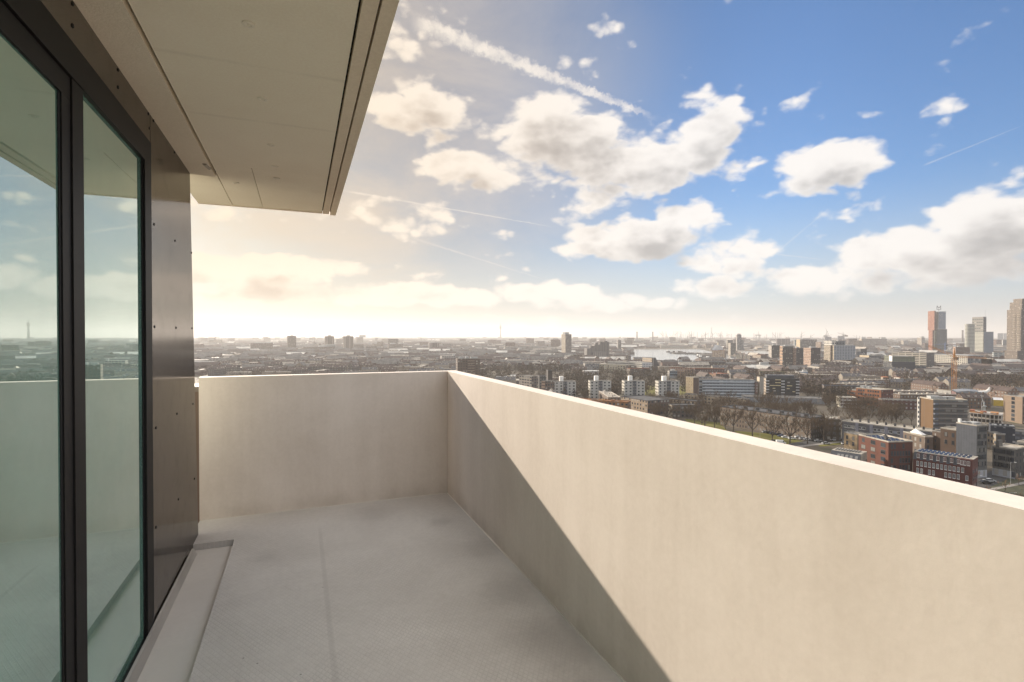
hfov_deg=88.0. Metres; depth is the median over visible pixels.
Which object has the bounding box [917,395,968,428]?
apartment slab
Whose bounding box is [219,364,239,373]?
street block
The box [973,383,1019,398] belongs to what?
street block
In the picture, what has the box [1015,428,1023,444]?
terrace
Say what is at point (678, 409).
tree
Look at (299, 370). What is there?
street block
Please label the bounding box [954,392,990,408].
street block
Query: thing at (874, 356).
office block
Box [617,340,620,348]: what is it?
office block
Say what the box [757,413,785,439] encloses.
tree
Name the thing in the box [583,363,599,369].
flat block
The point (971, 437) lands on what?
grey tower
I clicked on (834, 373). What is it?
street block
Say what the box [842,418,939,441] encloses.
portico flats
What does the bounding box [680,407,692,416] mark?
tree
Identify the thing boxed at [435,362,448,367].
street block
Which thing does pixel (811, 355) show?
apartment tower block
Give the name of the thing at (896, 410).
tree
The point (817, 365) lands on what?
street block
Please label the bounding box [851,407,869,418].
tree
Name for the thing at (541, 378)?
apartment block
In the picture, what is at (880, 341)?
office block
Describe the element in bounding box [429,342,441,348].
office block
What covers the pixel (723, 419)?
tree
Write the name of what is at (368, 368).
street block
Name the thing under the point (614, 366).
terrace
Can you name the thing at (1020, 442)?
terrace
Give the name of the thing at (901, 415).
tree
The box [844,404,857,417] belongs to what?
tree
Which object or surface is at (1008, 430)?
terrace
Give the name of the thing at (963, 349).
office block
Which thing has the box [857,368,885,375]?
street block
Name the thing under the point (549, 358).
street block
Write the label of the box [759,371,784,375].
terrace
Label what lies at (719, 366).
street block
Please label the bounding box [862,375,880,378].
street block
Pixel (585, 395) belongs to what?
tree
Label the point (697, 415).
tree
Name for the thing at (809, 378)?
street block
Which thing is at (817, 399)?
shed
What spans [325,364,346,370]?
street block
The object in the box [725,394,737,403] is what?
tree
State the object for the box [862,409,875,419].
tree
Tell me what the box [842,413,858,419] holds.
tree
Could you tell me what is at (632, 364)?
curved block
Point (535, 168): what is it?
sky
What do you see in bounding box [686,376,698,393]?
stair tower
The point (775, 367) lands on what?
street block
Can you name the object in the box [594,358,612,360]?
street block
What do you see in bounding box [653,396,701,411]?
terrace
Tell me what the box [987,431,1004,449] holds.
terrace
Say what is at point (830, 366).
street block
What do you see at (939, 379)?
street block
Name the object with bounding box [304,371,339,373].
street block
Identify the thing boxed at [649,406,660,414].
tree
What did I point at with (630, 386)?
flats
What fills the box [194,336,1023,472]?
ground
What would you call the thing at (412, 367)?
street block
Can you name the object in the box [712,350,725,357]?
quay houses
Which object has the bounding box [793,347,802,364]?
apartment tower block
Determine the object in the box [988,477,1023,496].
grass field
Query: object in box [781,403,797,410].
tree
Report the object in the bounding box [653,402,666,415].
tree
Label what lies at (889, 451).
brick block
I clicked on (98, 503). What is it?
glazed front
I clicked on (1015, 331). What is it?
residential tower
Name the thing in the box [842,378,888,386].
street block
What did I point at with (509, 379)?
street block
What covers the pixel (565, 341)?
residential tower
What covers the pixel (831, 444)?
lawn
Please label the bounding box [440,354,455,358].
apartment slab
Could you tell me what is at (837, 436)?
portico flats
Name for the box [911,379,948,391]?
street block
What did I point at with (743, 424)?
trees
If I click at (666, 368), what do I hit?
street block
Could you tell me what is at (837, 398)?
tree
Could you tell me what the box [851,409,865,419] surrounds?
tree
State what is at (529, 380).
apartment block
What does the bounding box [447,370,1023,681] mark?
parapet wall
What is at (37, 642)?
door leaf
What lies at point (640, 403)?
terrace
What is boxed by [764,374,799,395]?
apartment slab
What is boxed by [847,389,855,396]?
brick block
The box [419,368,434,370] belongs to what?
street block
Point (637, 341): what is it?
grain shed
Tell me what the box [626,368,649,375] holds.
terrace
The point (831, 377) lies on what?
street block
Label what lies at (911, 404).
terrace
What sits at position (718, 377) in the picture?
street block
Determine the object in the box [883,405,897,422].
tree
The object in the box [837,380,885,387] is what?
street block
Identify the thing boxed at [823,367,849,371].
street block
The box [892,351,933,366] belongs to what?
apartment slab
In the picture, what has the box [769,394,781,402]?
tree
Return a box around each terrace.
[599,364,627,372]
[621,395,669,414]
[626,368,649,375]
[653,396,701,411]
[668,403,695,417]
[669,367,693,377]
[684,393,749,405]
[694,368,724,375]
[709,372,728,377]
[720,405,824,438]
[730,373,755,380]
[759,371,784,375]
[822,384,877,396]
[831,447,866,461]
[878,398,916,409]
[913,448,977,485]
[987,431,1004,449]
[989,423,1014,443]
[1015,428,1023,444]
[1017,440,1023,445]
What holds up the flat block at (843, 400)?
on the ground at (824, 408)
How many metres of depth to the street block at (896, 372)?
757.42 m
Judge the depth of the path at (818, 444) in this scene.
306.76 m
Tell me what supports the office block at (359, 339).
on the ground at (824, 408)
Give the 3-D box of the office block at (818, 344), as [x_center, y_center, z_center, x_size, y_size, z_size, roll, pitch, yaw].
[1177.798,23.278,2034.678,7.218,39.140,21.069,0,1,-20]
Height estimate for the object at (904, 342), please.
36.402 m
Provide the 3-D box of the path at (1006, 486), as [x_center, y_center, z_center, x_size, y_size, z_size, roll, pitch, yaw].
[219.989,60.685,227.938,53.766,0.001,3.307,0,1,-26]
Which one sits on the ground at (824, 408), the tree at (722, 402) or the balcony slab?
the tree at (722, 402)
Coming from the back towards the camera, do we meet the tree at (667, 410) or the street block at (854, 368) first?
the street block at (854, 368)
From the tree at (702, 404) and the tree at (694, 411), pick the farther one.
the tree at (702, 404)
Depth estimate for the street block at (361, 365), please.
972.07 m
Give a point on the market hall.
(896, 361)
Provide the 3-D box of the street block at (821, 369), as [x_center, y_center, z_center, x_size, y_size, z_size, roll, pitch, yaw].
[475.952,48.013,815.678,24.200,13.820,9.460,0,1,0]
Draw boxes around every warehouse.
[660,360,725,366]
[726,364,756,365]
[757,362,779,365]
[937,389,951,393]
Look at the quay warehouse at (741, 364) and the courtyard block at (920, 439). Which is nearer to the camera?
the courtyard block at (920, 439)
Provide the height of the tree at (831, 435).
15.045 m
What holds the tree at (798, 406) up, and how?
on the ground at (824, 408)
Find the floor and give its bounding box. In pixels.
[189,493,622,681]
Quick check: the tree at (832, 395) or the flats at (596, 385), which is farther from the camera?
the flats at (596, 385)
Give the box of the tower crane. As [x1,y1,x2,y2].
[928,345,991,389]
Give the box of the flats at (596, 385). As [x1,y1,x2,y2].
[588,376,610,398]
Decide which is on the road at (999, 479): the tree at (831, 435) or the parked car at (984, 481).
the parked car at (984, 481)
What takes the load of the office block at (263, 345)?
on the ground at (824, 408)
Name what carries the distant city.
on the ground at (824, 408)
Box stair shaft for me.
[757,376,763,394]
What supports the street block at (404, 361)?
on the ground at (824, 408)
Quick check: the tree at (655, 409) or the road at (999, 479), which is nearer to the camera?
the road at (999, 479)
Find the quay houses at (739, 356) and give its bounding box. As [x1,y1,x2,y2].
[736,354,742,358]
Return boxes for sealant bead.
[203,492,625,681]
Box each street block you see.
[194,370,206,375]
[208,365,224,375]
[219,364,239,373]
[227,371,251,375]
[238,360,248,363]
[242,367,254,373]
[252,357,263,361]
[253,366,267,373]
[262,371,291,374]
[263,361,282,365]
[265,365,282,370]
[273,365,287,370]
[280,359,300,361]
[287,366,309,373]
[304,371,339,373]
[309,358,321,363]
[309,363,327,370]
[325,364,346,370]
[340,371,374,372]
[348,364,359,370]
[359,362,372,369]
[361,366,377,371]
[362,357,377,359]
[373,364,395,370]
[381,367,396,371]
[393,366,415,371]
[399,360,412,363]
[409,366,437,369]
[409,368,426,370]
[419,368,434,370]
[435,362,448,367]
[438,358,453,361]
[495,376,515,383]
[548,357,562,360]
[572,366,586,373]
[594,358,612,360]
[599,390,619,399]
[657,366,681,371]
[696,371,711,376]
[711,364,727,367]
[713,375,725,378]
[727,368,746,377]
[731,359,743,361]
[733,365,748,372]
[733,372,753,378]
[758,368,773,372]
[770,365,786,370]
[788,371,805,377]
[794,377,827,381]
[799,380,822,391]
[804,374,836,378]
[804,375,834,381]
[810,363,823,367]
[812,368,830,372]
[813,371,849,378]
[823,365,847,367]
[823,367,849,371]
[826,362,846,365]
[831,382,880,385]
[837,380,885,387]
[838,372,861,380]
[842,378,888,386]
[845,384,883,387]
[850,367,865,371]
[850,370,869,374]
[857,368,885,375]
[859,362,874,364]
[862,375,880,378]
[887,378,930,386]
[888,367,908,377]
[892,370,912,378]
[893,373,931,378]
[893,389,934,392]
[893,392,956,398]
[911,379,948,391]
[933,376,958,381]
[943,378,970,389]
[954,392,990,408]
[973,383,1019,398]
[1007,386,1023,392]
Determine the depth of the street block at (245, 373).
784.92 m
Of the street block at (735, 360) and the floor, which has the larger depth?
the street block at (735, 360)
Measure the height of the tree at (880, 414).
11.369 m
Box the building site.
[969,409,1002,429]
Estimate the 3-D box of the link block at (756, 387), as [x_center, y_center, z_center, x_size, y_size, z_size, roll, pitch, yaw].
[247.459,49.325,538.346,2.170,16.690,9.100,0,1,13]
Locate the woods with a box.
[197,340,1023,401]
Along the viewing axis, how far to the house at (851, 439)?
288.84 m
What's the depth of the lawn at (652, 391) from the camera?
604.14 m
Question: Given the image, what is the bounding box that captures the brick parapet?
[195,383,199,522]
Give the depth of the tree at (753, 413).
326.71 m
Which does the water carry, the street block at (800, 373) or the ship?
the ship
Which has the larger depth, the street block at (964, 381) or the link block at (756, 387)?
the street block at (964, 381)
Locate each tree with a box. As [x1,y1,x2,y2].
[581,390,591,397]
[649,403,661,414]
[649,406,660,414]
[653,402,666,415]
[659,404,673,416]
[667,402,682,414]
[673,396,689,402]
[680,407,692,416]
[683,402,700,423]
[692,411,707,424]
[694,397,712,413]
[700,412,708,425]
[703,403,714,420]
[703,403,722,427]
[713,398,728,406]
[719,404,745,431]
[720,415,727,428]
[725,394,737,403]
[737,407,768,436]
[753,393,767,403]
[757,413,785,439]
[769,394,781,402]
[769,411,809,443]
[774,399,786,408]
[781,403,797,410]
[792,403,805,411]
[795,408,822,443]
[807,410,842,440]
[818,418,841,441]
[822,399,835,406]
[823,393,834,406]
[827,405,843,415]
[833,394,844,404]
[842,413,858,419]
[844,397,859,409]
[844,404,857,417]
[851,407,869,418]
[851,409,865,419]
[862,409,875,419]
[868,396,879,406]
[875,411,885,421]
[876,404,893,422]
[880,402,890,419]
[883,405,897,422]
[887,403,904,421]
[893,410,907,420]
[903,408,916,424]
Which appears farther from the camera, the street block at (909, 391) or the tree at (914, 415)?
the street block at (909, 391)
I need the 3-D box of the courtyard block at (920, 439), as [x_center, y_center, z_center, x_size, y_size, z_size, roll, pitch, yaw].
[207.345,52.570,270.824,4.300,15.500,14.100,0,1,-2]
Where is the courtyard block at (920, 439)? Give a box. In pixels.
[903,428,932,456]
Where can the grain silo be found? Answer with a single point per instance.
(600, 349)
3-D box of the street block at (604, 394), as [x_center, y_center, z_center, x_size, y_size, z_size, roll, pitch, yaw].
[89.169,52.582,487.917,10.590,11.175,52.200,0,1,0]
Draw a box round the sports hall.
[952,387,989,393]
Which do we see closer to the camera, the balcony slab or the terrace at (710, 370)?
the balcony slab
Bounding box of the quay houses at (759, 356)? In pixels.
[753,355,766,357]
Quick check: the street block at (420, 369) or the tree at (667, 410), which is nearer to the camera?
the tree at (667, 410)
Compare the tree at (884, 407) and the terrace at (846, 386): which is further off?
the terrace at (846, 386)
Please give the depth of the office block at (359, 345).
2163.89 m
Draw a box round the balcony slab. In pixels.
[73,0,398,215]
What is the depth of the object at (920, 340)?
2849.45 m
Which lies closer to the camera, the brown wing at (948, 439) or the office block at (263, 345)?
the brown wing at (948, 439)
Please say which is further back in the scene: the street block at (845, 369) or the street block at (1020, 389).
the street block at (845, 369)
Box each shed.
[634,339,645,342]
[660,346,683,347]
[741,394,826,403]
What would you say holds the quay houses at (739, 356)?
on the ground at (824, 408)
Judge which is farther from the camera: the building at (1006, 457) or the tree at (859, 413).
the tree at (859, 413)
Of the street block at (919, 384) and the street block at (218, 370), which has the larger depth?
the street block at (218, 370)
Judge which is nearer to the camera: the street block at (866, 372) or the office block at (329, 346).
the street block at (866, 372)
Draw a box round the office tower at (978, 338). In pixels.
[965,317,993,352]
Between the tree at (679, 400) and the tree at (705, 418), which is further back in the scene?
the tree at (679, 400)
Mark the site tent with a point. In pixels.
(995, 401)
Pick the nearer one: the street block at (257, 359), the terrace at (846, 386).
the terrace at (846, 386)
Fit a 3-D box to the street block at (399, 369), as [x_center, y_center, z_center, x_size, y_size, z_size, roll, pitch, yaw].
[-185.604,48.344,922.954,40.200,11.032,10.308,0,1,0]
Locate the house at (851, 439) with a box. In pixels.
[844,431,866,449]
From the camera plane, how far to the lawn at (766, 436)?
331.27 m
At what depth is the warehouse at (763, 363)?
945.59 m
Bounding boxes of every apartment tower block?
[768,344,779,357]
[780,345,792,366]
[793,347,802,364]
[803,346,819,365]
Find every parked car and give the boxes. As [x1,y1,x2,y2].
[978,480,992,483]
[982,478,996,481]
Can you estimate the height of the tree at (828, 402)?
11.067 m
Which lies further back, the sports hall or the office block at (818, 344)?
the office block at (818, 344)
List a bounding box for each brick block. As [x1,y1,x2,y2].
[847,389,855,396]
[856,386,892,405]
[858,434,912,471]
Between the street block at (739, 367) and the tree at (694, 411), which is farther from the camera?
the street block at (739, 367)
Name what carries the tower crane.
on the ground at (824, 408)
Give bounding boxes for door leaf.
[0,0,74,681]
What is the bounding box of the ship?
[712,342,722,349]
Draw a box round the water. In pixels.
[626,349,735,359]
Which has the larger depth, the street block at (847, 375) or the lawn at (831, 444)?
the street block at (847, 375)
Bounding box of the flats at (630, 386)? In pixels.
[622,376,644,395]
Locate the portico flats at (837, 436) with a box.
[824,415,840,440]
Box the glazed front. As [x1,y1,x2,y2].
[0,0,197,681]
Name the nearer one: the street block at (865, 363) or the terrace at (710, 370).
the terrace at (710, 370)
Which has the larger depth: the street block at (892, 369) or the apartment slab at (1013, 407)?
the street block at (892, 369)
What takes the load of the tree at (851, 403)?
on the ground at (824, 408)
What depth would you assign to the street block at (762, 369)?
845.04 m
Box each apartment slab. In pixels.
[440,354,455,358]
[456,356,479,375]
[699,378,754,397]
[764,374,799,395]
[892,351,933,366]
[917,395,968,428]
[934,354,983,364]
[1003,394,1023,423]
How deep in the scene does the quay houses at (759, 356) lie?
1240.47 m
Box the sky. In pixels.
[190,0,1023,336]
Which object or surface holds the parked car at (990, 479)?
on the road at (999, 479)
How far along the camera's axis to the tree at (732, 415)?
341.94 m
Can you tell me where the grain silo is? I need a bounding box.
[584,341,608,356]
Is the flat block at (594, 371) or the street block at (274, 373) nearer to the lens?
the street block at (274, 373)
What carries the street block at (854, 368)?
on the ground at (824, 408)
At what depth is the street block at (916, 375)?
732.22 m
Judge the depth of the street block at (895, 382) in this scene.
647.16 m
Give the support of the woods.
on the ground at (824, 408)
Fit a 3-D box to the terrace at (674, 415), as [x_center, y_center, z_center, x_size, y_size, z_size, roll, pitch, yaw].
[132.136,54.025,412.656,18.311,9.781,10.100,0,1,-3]
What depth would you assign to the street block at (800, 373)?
758.19 m
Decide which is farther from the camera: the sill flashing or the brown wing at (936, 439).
the brown wing at (936, 439)
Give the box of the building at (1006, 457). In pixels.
[992,440,1023,478]
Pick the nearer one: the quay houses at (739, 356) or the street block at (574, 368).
the street block at (574, 368)
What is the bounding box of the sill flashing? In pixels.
[124,548,196,681]
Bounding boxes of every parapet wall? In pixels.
[199,371,446,520]
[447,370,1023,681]
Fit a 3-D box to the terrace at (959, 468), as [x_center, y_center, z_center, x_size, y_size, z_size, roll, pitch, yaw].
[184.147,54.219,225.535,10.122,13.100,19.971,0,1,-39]
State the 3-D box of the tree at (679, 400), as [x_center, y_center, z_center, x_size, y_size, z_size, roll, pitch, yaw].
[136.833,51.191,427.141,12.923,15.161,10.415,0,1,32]
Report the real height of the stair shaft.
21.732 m
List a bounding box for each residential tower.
[561,332,571,351]
[824,340,854,361]
[928,306,946,349]
[1005,298,1023,359]
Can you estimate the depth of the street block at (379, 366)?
948.00 m
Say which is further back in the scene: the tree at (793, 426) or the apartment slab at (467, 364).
the apartment slab at (467, 364)
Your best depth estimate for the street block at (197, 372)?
855.67 m
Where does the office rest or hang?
on the ground at (824, 408)
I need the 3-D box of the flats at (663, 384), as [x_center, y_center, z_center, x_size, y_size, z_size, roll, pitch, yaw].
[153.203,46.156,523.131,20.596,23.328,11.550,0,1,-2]
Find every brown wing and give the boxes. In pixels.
[932,430,939,450]
[940,426,955,452]
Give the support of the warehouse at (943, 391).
on the ground at (824, 408)
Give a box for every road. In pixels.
[788,436,841,445]
[978,471,1007,488]
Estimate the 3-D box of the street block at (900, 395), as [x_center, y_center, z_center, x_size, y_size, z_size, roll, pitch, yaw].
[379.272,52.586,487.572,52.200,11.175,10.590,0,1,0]
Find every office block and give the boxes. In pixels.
[250,342,272,348]
[303,344,335,349]
[353,344,363,347]
[356,335,365,342]
[388,343,403,347]
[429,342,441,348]
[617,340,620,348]
[776,339,789,344]
[796,339,816,348]
[816,342,821,347]
[859,337,886,345]
[860,355,880,358]
[953,346,969,353]
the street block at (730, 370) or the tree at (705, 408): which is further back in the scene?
the street block at (730, 370)
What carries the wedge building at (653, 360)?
on the ground at (824, 408)
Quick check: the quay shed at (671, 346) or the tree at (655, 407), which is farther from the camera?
the quay shed at (671, 346)
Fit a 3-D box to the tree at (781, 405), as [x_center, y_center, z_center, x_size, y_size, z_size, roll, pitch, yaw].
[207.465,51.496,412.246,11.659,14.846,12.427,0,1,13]
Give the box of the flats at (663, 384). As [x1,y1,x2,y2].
[655,376,678,396]
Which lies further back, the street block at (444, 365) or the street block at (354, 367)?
the street block at (444, 365)
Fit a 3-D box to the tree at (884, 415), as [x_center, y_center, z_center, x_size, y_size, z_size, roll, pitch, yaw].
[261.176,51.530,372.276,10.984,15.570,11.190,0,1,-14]
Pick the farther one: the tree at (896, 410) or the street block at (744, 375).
the street block at (744, 375)
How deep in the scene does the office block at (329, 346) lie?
1944.82 m
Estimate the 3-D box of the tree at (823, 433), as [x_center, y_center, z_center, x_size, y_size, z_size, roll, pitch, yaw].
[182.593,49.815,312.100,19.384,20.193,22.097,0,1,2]
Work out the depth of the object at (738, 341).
1854.01 m
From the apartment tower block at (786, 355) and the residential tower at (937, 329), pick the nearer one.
the apartment tower block at (786, 355)
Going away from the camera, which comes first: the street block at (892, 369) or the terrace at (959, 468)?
the terrace at (959, 468)
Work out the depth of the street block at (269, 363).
973.94 m
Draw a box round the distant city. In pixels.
[194,337,1023,382]
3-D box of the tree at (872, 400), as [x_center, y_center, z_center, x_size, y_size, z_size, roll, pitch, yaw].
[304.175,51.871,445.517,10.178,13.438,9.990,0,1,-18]
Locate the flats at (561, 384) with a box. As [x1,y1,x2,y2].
[554,376,575,396]
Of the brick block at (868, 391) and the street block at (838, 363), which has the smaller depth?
the brick block at (868, 391)
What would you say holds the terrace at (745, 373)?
on the ground at (824, 408)
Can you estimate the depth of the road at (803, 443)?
312.56 m
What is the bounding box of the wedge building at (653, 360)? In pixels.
[642,357,658,368]
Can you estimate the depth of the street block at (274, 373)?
782.68 m
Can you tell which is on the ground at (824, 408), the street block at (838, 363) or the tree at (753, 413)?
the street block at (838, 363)
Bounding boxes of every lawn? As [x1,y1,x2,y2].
[645,386,654,394]
[679,386,685,394]
[685,419,726,430]
[735,431,800,443]
[819,440,841,446]
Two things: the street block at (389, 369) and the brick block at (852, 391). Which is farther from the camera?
the street block at (389, 369)
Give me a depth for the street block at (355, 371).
787.46 m
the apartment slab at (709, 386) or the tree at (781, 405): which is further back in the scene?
the apartment slab at (709, 386)
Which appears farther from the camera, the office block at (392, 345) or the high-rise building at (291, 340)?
the office block at (392, 345)
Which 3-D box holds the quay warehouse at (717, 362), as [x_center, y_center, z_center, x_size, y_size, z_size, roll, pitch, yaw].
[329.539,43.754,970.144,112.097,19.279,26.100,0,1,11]
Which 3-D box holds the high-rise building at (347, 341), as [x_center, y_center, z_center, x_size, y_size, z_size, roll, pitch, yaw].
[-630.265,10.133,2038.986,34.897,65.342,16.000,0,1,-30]
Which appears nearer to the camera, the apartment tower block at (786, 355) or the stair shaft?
the stair shaft
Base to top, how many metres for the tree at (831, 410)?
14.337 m
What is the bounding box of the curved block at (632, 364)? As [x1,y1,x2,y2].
[608,361,651,369]
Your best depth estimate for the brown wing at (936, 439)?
264.53 m
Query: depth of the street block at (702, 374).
688.90 m
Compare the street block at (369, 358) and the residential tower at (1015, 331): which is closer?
the street block at (369, 358)
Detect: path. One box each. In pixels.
[797,441,841,446]
[990,482,1023,489]
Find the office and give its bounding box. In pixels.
[992,352,1004,357]
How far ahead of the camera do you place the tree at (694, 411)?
377.07 m
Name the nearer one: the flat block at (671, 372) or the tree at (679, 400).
the tree at (679, 400)
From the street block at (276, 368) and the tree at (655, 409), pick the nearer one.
the tree at (655, 409)
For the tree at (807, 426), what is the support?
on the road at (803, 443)
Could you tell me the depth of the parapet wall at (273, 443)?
4.38 m
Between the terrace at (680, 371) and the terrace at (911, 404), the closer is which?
the terrace at (911, 404)
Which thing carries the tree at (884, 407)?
on the ground at (824, 408)
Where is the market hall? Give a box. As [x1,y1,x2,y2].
[883,355,914,369]
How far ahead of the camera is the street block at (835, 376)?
731.70 m
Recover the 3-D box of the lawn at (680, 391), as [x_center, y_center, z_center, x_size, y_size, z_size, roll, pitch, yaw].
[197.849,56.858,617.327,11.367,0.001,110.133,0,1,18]
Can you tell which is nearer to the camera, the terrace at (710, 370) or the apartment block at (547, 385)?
the apartment block at (547, 385)
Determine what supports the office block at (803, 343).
on the ground at (824, 408)
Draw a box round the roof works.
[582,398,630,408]
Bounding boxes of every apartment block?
[519,374,537,388]
[536,375,545,388]
[541,380,554,390]
[546,370,552,379]
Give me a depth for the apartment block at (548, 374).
530.48 m
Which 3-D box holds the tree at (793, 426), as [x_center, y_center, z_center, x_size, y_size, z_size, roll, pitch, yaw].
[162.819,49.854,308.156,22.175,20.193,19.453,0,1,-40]
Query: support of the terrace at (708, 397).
on the ground at (824, 408)
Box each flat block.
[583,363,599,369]
[583,370,598,375]
[667,369,676,377]
[836,396,856,407]
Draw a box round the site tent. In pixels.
[991,397,1002,405]
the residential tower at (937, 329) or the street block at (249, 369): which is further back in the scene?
the residential tower at (937, 329)
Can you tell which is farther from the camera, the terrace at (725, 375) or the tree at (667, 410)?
the terrace at (725, 375)
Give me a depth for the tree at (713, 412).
362.81 m
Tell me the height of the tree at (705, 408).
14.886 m
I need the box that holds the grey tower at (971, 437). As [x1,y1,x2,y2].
[956,418,986,477]
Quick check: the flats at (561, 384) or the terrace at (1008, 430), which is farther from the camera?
the flats at (561, 384)
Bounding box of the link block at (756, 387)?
[754,381,757,394]
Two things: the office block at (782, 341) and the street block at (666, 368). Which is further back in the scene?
the office block at (782, 341)
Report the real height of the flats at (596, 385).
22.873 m
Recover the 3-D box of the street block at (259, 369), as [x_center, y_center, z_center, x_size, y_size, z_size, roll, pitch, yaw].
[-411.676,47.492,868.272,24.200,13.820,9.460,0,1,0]
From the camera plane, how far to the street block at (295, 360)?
1114.71 m
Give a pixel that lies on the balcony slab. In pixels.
(261, 104)
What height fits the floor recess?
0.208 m
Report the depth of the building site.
352.82 m
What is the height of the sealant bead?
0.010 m
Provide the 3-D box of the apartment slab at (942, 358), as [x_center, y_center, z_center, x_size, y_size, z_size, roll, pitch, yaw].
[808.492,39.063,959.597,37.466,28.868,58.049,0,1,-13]
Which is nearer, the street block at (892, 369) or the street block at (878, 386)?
the street block at (878, 386)
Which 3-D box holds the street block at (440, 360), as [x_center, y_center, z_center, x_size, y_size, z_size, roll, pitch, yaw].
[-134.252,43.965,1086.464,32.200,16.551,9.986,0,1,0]
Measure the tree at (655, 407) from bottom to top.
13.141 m
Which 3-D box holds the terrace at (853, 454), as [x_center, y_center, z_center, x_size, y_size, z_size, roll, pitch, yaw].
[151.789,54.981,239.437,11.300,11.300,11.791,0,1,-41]
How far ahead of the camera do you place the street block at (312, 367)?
890.28 m
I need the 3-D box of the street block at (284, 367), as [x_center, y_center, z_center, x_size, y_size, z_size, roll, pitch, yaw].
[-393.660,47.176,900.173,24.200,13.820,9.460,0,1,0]
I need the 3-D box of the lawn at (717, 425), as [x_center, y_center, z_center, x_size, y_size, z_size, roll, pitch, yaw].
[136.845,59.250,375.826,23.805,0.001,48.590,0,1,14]
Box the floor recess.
[137,546,231,681]
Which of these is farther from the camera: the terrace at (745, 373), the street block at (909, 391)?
the terrace at (745, 373)
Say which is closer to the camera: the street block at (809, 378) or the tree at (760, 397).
the tree at (760, 397)
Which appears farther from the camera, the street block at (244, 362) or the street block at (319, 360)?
the street block at (319, 360)
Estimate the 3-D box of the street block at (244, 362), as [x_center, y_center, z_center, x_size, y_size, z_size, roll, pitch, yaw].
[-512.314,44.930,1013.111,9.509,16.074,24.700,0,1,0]
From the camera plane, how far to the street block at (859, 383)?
590.47 m
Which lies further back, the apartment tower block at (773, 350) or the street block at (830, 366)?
the apartment tower block at (773, 350)

